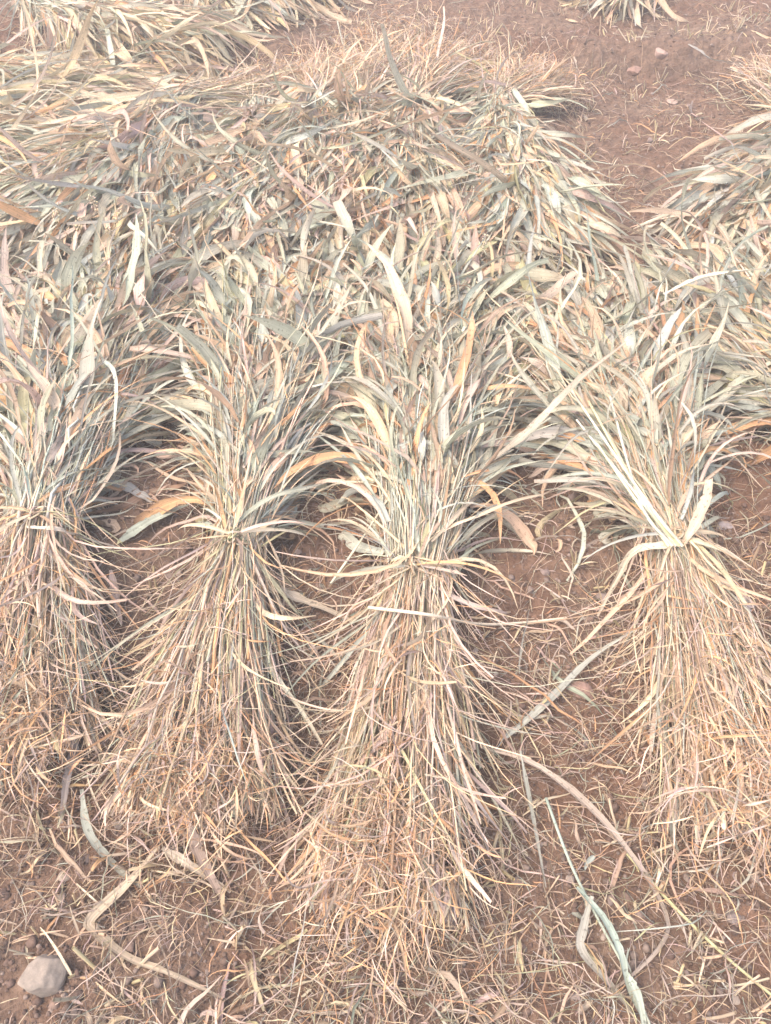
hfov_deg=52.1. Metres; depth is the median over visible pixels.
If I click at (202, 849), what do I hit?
stubble tuft
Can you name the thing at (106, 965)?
straw piece
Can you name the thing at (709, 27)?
stubble tuft
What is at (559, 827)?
stubble tuft
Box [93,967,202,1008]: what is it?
straw piece
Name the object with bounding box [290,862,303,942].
straw piece
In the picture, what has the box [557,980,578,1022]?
straw piece
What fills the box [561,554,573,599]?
straw piece
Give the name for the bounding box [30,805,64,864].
straw piece
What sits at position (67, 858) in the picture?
straw piece
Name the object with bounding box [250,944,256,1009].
straw piece
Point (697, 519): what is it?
fallen leaf
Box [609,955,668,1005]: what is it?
straw piece
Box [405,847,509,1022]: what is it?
straw piece
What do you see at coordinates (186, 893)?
straw piece
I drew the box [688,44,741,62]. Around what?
fallen leaf
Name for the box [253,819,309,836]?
straw piece
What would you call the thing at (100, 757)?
stubble tuft
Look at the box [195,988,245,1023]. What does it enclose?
stubble tuft
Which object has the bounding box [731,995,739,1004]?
pebble
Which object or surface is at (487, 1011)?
stubble tuft
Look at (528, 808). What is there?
stubble tuft
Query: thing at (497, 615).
straw piece
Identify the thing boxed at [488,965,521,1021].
straw piece
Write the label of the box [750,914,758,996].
straw piece
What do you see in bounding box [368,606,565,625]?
loose stalk
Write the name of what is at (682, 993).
straw piece
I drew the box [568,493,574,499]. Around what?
pebble
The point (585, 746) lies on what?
pebble
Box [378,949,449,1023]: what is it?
straw piece
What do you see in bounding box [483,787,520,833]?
stubble tuft
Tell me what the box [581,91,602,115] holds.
stubble tuft
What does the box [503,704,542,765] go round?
straw piece
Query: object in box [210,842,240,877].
stubble tuft
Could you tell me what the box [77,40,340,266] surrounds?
grain sheaf
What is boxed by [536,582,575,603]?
stubble tuft
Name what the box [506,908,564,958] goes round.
stubble tuft
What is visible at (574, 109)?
stubble tuft
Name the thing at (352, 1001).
straw piece
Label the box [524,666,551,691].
stubble tuft
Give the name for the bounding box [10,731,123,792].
straw piece
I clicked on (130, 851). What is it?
straw piece
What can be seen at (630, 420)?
grain sheaf
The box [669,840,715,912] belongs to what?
straw piece
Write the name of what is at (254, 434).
grain sheaf
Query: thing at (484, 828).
straw piece
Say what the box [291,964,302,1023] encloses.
straw piece
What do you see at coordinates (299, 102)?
grain sheaf
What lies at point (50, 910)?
stubble tuft
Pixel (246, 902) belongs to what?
straw piece
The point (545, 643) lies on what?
straw piece
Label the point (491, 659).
stubble tuft
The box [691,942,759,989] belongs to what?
straw piece
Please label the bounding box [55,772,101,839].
stubble tuft
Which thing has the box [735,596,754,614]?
stone
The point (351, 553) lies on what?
loose stalk
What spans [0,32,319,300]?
grain sheaf
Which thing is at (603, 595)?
stone
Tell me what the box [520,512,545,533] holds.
stubble tuft
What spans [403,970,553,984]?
straw piece
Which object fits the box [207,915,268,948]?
stubble tuft
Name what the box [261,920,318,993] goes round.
straw piece
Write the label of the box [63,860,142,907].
straw piece
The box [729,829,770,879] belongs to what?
straw piece
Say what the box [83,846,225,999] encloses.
fallen leaf
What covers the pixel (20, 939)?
stubble tuft
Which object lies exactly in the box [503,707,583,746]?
straw piece
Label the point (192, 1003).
straw piece
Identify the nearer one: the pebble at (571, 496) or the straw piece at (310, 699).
the straw piece at (310, 699)
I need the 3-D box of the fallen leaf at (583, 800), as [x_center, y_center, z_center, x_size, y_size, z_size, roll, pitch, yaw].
[0.373,0.641,1.523,0.204,0.047,0.493,-14,50,-12]
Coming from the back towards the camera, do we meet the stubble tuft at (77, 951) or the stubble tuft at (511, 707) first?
the stubble tuft at (511, 707)
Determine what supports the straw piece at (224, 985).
on the ground
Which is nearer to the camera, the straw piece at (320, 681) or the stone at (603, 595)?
the straw piece at (320, 681)
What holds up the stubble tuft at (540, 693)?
on the ground
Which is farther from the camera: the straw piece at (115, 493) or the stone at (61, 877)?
the straw piece at (115, 493)
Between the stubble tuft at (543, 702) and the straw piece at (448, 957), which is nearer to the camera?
the straw piece at (448, 957)
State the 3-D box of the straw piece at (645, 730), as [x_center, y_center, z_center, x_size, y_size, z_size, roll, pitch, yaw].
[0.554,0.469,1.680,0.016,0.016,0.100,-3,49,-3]
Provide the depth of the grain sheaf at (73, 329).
2.11 m
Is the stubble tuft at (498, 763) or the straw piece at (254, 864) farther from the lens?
the stubble tuft at (498, 763)
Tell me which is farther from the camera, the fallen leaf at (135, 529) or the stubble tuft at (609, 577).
the fallen leaf at (135, 529)
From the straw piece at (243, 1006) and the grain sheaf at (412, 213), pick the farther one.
the grain sheaf at (412, 213)
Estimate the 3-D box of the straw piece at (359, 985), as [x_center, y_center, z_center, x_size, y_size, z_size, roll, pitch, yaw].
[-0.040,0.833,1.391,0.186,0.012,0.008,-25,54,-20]
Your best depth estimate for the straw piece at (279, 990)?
1.37 m
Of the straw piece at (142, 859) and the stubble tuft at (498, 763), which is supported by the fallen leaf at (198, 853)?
the straw piece at (142, 859)
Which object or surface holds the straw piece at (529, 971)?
on the ground
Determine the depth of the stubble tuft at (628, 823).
1.55 m
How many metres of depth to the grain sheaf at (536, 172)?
2.98 m
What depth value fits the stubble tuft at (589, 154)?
3.47 m
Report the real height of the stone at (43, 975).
0.059 m
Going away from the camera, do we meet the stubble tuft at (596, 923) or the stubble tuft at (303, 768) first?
the stubble tuft at (596, 923)
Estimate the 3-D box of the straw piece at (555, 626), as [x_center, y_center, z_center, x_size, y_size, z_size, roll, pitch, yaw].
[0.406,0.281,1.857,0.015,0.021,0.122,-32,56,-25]
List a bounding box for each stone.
[17,954,66,997]
[55,893,65,901]
[57,871,70,881]
[435,891,461,923]
[568,682,593,699]
[595,592,606,600]
[627,66,641,75]
[655,48,667,59]
[667,99,677,104]
[717,521,732,529]
[726,910,741,924]
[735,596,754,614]
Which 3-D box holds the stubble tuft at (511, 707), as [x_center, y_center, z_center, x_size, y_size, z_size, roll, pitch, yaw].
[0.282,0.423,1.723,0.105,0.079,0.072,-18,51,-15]
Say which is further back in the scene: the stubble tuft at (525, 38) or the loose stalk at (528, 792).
the stubble tuft at (525, 38)
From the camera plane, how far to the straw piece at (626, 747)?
1.62 m
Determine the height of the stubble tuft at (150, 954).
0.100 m
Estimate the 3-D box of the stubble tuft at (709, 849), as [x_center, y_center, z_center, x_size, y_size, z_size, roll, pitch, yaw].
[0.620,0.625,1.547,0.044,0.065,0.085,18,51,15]
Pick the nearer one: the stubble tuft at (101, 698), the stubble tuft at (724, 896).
the stubble tuft at (724, 896)
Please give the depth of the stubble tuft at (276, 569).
1.98 m
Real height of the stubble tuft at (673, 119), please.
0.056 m
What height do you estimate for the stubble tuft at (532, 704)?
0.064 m
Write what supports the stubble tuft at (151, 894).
on the ground
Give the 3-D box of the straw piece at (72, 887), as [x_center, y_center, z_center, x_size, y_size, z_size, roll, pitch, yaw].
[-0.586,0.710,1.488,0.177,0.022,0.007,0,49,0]
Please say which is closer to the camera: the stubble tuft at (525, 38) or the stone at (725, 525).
the stone at (725, 525)
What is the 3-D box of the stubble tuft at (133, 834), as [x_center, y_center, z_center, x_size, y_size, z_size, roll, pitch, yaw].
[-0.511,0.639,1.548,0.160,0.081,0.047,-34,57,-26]
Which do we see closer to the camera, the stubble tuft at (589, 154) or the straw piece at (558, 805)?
the straw piece at (558, 805)
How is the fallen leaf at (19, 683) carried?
on the grain sheaf at (73, 329)
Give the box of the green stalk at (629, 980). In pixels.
[545,797,650,1023]
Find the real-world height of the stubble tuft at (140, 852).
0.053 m
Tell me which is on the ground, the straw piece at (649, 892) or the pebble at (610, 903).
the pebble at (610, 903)
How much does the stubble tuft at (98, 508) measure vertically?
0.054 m
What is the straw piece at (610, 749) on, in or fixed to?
on the ground
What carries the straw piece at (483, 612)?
on the ground
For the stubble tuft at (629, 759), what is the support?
on the ground
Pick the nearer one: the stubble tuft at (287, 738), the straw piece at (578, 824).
the straw piece at (578, 824)
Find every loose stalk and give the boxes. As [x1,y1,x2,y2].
[60,704,79,822]
[330,500,387,583]
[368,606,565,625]
[506,631,632,738]
[519,751,545,886]
[626,853,770,995]
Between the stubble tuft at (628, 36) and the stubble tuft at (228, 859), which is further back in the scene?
the stubble tuft at (628, 36)
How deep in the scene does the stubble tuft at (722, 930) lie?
1.44 m
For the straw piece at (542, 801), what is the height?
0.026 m
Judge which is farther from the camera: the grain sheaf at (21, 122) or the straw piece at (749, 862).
the grain sheaf at (21, 122)
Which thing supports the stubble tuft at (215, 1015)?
on the ground
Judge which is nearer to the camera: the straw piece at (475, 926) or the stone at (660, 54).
the straw piece at (475, 926)
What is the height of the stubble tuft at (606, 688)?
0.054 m
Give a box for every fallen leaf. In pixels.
[0,669,68,710]
[80,789,140,887]
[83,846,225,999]
[109,570,121,624]
[119,504,188,541]
[162,846,230,892]
[184,817,220,897]
[260,583,351,621]
[482,746,670,1003]
[485,341,626,463]
[663,268,770,293]
[670,773,682,852]
[682,478,712,546]
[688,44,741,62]
[689,101,702,118]
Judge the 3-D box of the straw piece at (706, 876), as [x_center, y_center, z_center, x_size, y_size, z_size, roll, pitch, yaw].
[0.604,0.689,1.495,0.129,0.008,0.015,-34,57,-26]
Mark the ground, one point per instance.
(682, 60)
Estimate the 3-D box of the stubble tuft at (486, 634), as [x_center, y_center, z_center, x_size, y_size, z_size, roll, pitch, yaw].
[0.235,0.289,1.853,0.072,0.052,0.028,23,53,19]
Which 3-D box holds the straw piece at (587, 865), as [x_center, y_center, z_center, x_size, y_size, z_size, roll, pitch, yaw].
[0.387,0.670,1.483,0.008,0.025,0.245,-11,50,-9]
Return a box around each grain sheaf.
[0,0,224,195]
[0,0,255,164]
[0,0,297,86]
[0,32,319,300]
[0,196,258,848]
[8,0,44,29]
[50,204,484,918]
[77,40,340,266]
[138,0,428,281]
[172,0,372,58]
[214,200,600,1023]
[231,6,567,272]
[239,0,486,264]
[369,25,685,278]
[465,202,770,930]
[557,0,698,33]
[583,179,770,608]
[624,38,770,262]
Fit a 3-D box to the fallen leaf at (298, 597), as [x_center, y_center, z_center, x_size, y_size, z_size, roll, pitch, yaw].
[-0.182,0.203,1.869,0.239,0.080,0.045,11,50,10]
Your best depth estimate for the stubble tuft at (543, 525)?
2.04 m
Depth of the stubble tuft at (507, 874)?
1.51 m
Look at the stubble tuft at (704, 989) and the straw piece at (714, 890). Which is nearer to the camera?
the stubble tuft at (704, 989)
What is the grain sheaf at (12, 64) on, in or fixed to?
on the ground
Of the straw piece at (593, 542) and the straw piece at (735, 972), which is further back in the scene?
the straw piece at (593, 542)
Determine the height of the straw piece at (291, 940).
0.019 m
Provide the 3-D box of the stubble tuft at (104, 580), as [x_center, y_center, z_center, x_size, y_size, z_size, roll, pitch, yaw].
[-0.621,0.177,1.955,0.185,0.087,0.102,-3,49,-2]
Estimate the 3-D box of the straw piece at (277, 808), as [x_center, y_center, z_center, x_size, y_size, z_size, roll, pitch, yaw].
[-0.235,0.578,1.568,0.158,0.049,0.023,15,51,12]
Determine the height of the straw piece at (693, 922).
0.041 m
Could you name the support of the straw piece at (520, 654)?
on the ground
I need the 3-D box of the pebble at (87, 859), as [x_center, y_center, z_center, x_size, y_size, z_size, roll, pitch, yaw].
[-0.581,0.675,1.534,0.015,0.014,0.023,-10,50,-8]
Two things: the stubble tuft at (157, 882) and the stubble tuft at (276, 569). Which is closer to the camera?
the stubble tuft at (157, 882)
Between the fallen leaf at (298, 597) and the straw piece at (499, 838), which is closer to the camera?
the straw piece at (499, 838)
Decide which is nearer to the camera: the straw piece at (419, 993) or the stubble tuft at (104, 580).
the straw piece at (419, 993)
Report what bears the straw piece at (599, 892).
on the ground
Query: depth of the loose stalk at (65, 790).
1.61 m
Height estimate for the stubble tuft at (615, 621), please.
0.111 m
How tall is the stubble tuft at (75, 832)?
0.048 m
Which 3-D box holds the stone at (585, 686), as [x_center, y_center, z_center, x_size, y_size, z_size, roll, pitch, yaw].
[0.436,0.401,1.762,0.056,0.034,0.047,0,49,0]
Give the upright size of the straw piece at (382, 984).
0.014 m
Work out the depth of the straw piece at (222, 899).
1.48 m
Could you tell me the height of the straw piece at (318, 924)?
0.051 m
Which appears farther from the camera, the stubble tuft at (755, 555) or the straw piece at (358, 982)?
the stubble tuft at (755, 555)
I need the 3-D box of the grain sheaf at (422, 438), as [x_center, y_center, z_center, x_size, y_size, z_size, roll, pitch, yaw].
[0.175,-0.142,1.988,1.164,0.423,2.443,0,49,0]
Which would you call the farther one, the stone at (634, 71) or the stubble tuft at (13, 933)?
the stone at (634, 71)
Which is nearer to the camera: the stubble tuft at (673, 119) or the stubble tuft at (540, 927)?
the stubble tuft at (540, 927)
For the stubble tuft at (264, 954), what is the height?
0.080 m
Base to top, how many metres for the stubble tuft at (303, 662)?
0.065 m
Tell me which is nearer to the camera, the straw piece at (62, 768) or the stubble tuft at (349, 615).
the straw piece at (62, 768)
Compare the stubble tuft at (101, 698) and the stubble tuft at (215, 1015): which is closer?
the stubble tuft at (215, 1015)
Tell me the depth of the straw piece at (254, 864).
1.51 m
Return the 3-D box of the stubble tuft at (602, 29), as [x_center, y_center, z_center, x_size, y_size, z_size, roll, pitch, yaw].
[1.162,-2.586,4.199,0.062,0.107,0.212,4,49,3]
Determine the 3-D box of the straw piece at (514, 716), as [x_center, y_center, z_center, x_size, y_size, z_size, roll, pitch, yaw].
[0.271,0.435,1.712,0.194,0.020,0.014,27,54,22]
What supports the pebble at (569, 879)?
on the ground
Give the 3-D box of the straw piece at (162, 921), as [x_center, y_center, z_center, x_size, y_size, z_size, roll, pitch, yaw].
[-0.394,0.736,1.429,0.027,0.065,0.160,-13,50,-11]
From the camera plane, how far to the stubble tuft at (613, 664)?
1.79 m
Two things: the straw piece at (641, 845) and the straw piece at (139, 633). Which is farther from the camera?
the straw piece at (139, 633)
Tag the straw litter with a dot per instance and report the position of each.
(486, 996)
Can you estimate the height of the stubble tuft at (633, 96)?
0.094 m
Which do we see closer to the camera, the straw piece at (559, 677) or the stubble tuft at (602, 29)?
the straw piece at (559, 677)
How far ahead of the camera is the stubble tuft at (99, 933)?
1.42 m
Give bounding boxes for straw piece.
[0,756,37,821]
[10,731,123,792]
[22,929,130,973]
[26,751,51,836]
[27,885,112,890]
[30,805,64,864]
[39,783,100,788]
[44,901,101,915]
[49,828,91,882]
[55,927,144,1004]
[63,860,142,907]
[70,950,116,993]
[82,814,206,883]
[90,827,232,833]
[92,896,131,1019]
[93,465,159,510]
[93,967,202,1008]
[94,822,182,888]
[113,599,161,670]
[142,907,182,1022]
[145,840,224,938]
[154,868,188,878]
[157,896,258,929]
[160,888,244,1009]
[161,877,176,958]
[171,848,268,910]
[177,805,227,832]
[177,975,221,1023]
[211,898,283,907]
[215,941,266,1006]
[218,962,229,1023]
[220,880,232,915]
[225,971,338,1023]
[228,805,268,890]
[228,998,266,1015]
[235,928,307,967]
[238,792,301,809]
[238,948,324,1023]
[242,980,312,998]
[249,958,264,1010]
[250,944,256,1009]
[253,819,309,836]
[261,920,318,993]
[271,960,331,1005]
[272,649,322,697]
[274,572,294,590]
[274,802,291,881]
[275,835,308,889]
[278,680,332,711]
[286,696,346,710]
[288,879,309,1001]
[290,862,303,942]
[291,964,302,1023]
[292,671,330,712]
[296,639,332,667]
[296,1009,351,1014]
[297,709,342,757]
[299,630,322,666]
[299,950,428,991]
[301,525,336,563]
[301,587,329,619]
[307,898,346,960]
[312,938,367,966]
[315,518,334,553]
[317,958,402,1018]
[318,725,340,734]
[319,661,323,725]
[327,959,350,1022]
[344,974,363,1023]
[345,980,428,1023]
[365,973,423,1015]
[371,941,509,985]
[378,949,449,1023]
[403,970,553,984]
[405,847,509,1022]
[406,927,485,957]
[407,972,434,995]
[426,985,483,1021]
[427,970,482,1023]
[429,897,476,952]
[432,854,475,987]
[439,822,520,833]
[442,886,491,947]
[449,997,554,1023]
[452,885,472,943]
[452,906,543,944]
[456,595,503,623]
[463,832,574,883]
[469,611,510,626]
[469,924,504,1001]
[471,961,584,976]
[472,689,551,734]
[472,904,523,1023]
[479,573,533,598]
[480,691,565,705]
[481,656,590,731]
[486,797,504,875]
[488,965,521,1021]
[495,692,561,757]
[501,476,540,511]
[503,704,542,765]
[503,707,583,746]
[505,712,563,718]
[505,962,562,965]
[518,609,529,673]
[519,814,617,825]
[519,910,554,939]
[522,797,585,807]
[523,793,570,815]
[524,954,551,1010]
[532,606,563,674]
[534,648,616,734]
[536,618,573,649]
[539,673,596,748]
[542,636,574,700]
[544,924,574,1001]
[545,744,624,759]
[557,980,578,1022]
[559,495,585,580]
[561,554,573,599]
[569,805,610,921]
[572,883,638,903]
[574,536,609,559]
[578,749,657,778]
[579,977,646,997]
[582,885,717,921]
[584,942,607,996]
[590,622,604,670]
[591,730,650,762]
[594,894,606,995]
[598,812,627,843]
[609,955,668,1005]
[610,883,696,917]
[611,841,631,892]
[613,863,703,878]
[616,910,706,931]
[617,591,654,599]
[620,848,669,925]
[629,792,652,875]
[633,949,767,967]
[639,712,655,753]
[639,812,655,882]
[641,804,692,829]
[645,821,677,877]
[651,980,709,1023]
[653,987,740,1009]
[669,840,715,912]
[675,826,736,905]
[681,852,717,896]
[686,886,747,896]
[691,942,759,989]
[694,808,719,853]
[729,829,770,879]
[732,938,762,1022]
[741,854,766,882]
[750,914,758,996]
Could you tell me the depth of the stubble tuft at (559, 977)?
1.40 m
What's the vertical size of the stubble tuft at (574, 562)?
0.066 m
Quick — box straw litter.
[0,0,770,1023]
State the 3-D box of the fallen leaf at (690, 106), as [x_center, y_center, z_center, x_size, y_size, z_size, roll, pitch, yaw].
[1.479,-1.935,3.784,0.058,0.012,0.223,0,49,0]
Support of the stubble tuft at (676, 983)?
on the ground
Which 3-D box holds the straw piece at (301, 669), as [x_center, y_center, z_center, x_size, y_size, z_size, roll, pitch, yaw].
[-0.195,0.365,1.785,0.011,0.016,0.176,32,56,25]
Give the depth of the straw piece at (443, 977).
1.39 m
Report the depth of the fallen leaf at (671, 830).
1.54 m
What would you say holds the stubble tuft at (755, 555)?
on the ground
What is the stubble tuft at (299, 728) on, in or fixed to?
on the ground
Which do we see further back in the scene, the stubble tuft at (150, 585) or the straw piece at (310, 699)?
the stubble tuft at (150, 585)
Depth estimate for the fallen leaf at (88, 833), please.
1.53 m
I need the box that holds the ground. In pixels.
[0,0,770,1023]
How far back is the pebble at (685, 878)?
1.51 m
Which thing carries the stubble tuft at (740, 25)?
on the ground
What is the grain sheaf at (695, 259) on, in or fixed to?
on the ground
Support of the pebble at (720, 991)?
on the ground
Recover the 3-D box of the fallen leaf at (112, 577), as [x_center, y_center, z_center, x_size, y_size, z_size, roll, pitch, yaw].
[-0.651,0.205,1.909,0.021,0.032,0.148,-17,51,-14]
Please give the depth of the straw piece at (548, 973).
1.40 m
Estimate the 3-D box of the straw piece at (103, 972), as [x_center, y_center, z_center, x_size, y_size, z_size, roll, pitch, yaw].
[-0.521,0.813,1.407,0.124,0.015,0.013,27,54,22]
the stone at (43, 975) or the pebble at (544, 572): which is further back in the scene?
the pebble at (544, 572)
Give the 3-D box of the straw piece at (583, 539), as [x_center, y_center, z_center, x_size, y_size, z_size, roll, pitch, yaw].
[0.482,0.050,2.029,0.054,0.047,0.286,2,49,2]
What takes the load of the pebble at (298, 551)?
on the ground
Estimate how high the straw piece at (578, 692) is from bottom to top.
0.030 m
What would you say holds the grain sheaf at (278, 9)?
on the ground
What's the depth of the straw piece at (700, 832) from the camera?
1.53 m
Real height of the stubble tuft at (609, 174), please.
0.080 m
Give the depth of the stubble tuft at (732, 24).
4.13 m
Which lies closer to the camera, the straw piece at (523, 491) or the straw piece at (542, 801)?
the straw piece at (542, 801)
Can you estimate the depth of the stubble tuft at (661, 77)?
4.04 m
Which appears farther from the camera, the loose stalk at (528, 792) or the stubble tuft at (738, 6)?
the stubble tuft at (738, 6)
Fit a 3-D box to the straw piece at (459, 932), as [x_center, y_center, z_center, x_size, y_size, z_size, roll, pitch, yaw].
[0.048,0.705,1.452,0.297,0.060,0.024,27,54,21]
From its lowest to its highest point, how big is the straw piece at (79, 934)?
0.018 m
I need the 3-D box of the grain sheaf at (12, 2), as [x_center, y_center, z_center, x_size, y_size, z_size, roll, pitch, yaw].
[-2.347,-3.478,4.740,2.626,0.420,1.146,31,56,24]
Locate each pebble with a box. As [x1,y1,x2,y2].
[83,852,89,862]
[112,820,121,829]
[292,549,301,553]
[540,569,549,575]
[566,875,574,882]
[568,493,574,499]
[570,993,580,1000]
[582,738,589,747]
[607,895,614,905]
[635,909,642,917]
[683,873,688,881]
[716,987,723,997]
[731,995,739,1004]
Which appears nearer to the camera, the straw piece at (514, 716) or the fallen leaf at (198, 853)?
the fallen leaf at (198, 853)
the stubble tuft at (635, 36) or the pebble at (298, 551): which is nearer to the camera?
the pebble at (298, 551)
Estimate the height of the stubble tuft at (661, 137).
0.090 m
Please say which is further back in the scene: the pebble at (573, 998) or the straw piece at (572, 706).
the straw piece at (572, 706)
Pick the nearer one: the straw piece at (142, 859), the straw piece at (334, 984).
the straw piece at (334, 984)
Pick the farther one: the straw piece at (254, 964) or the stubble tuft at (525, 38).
the stubble tuft at (525, 38)
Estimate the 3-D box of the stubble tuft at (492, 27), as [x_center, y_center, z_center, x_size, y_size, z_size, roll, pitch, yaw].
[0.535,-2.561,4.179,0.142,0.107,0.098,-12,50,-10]
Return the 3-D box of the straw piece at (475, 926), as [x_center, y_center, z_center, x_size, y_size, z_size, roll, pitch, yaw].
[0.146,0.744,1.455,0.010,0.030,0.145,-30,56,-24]
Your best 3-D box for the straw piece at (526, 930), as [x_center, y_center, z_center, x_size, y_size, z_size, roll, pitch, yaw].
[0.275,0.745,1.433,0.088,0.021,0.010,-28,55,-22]
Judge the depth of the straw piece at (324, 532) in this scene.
2.04 m
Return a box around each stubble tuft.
[0,772,25,795]
[0,919,28,963]
[8,926,38,957]
[26,905,106,973]
[27,903,68,939]
[40,890,61,918]
[40,927,134,1011]
[46,870,97,931]
[49,810,87,883]
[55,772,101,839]
[73,884,106,944]
[95,502,109,516]
[95,689,113,725]
[95,946,160,1023]
[96,753,115,777]
[98,561,164,594]
[105,840,148,889]
[109,813,161,852]
[116,848,184,894]
[119,976,145,1009]
[140,858,205,893]
[142,565,163,608]
[142,880,163,902]
[143,645,157,675]
[183,839,227,898]
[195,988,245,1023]
[204,993,241,1023]
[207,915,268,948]
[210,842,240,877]
[213,905,234,929]
[257,709,293,758]
[258,947,286,987]
[264,914,322,976]
[270,553,281,579]
[279,754,321,778]
[283,706,323,754]
[283,773,304,825]
[285,655,323,674]
[328,647,352,667]
[347,604,357,630]
[348,976,407,1017]
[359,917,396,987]
[426,966,488,1023]
[441,1005,500,1023]
[475,621,491,641]
[481,16,502,34]
[482,830,514,887]
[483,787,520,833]
[486,1,514,15]
[488,649,497,671]
[488,692,533,725]
[488,742,499,768]
[500,798,539,819]
[505,691,552,722]
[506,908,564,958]
[515,697,552,730]
[520,30,537,45]
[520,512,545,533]
[524,516,557,535]
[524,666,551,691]
[526,663,566,707]
[529,875,596,938]
[532,1,537,12]
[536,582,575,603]
[551,800,564,857]
[554,959,568,988]
[565,100,587,120]
[569,549,597,566]
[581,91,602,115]
[584,144,596,162]
[585,566,620,612]
[585,894,629,940]
[588,716,596,751]
[592,668,619,703]
[593,647,636,686]
[597,167,621,181]
[597,581,641,647]
[599,16,606,36]
[602,798,672,853]
[603,754,639,773]
[618,19,646,44]
[622,687,656,764]
[624,728,654,755]
[626,85,646,102]
[629,27,646,40]
[642,850,676,903]
[653,66,667,84]
[653,120,669,143]
[653,943,736,1020]
[665,112,683,126]
[668,964,709,1005]
[674,831,714,859]
[675,24,704,37]
[688,925,721,962]
[691,789,747,868]
[693,821,714,850]
[696,924,729,951]
[706,16,717,32]
[713,909,737,947]
[715,17,744,31]
[720,845,770,910]
[726,974,770,1023]
[731,0,743,11]
[734,14,747,36]
[735,540,770,580]
[748,12,770,24]
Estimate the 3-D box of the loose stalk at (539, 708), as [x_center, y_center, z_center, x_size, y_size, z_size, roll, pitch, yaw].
[0.406,0.373,1.747,0.393,0.049,0.030,-32,56,-24]
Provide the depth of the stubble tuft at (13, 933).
1.43 m
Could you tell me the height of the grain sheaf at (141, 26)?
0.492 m
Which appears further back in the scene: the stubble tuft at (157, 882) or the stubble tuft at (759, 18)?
the stubble tuft at (759, 18)
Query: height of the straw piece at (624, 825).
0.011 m
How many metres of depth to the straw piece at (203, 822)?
1.57 m
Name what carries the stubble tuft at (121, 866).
on the ground
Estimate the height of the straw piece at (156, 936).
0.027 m
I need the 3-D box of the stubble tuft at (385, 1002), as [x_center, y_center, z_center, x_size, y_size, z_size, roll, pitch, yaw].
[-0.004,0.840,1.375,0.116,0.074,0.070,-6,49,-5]
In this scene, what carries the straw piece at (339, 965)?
on the ground
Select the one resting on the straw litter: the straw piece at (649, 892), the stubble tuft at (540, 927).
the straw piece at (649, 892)
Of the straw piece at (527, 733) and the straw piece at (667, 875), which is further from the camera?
the straw piece at (527, 733)
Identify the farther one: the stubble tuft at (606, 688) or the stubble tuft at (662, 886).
the stubble tuft at (606, 688)
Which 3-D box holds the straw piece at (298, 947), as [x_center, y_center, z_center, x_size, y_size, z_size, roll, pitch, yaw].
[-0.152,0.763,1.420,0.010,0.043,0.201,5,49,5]
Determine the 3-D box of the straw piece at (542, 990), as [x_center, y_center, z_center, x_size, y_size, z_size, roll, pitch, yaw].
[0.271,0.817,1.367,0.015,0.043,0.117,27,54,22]
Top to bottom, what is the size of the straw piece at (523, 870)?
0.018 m
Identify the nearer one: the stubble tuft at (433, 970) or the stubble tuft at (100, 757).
the stubble tuft at (433, 970)
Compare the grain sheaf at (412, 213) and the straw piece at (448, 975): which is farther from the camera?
the grain sheaf at (412, 213)
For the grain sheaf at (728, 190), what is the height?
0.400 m
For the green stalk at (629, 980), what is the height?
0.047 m
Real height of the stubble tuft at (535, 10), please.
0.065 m
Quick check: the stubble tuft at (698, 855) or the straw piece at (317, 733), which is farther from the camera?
the straw piece at (317, 733)
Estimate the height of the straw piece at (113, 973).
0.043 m
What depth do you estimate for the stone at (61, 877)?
1.50 m
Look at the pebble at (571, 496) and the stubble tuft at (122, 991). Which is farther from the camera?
the pebble at (571, 496)
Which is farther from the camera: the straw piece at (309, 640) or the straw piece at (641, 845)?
the straw piece at (309, 640)
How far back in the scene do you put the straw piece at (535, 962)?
1.40 m
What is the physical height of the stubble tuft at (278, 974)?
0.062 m
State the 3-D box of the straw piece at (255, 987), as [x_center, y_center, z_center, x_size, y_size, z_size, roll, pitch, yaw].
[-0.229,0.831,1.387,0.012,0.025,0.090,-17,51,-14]
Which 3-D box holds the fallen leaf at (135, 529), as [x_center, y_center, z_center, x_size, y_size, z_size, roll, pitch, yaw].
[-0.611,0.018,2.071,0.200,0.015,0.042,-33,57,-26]
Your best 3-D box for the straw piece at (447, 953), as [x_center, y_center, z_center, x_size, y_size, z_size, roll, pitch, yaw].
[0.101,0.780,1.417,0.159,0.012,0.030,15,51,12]
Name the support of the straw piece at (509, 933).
on the ground
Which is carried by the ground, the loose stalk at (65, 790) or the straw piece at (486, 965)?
the straw piece at (486, 965)
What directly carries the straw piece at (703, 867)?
on the ground
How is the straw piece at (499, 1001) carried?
on the ground
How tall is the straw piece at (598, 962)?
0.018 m
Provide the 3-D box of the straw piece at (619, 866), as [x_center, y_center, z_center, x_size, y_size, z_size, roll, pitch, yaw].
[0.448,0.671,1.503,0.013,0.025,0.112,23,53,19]
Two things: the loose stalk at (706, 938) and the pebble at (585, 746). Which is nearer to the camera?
the loose stalk at (706, 938)
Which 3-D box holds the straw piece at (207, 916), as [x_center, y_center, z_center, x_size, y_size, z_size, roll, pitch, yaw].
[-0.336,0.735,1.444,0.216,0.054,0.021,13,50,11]
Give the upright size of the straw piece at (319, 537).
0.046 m

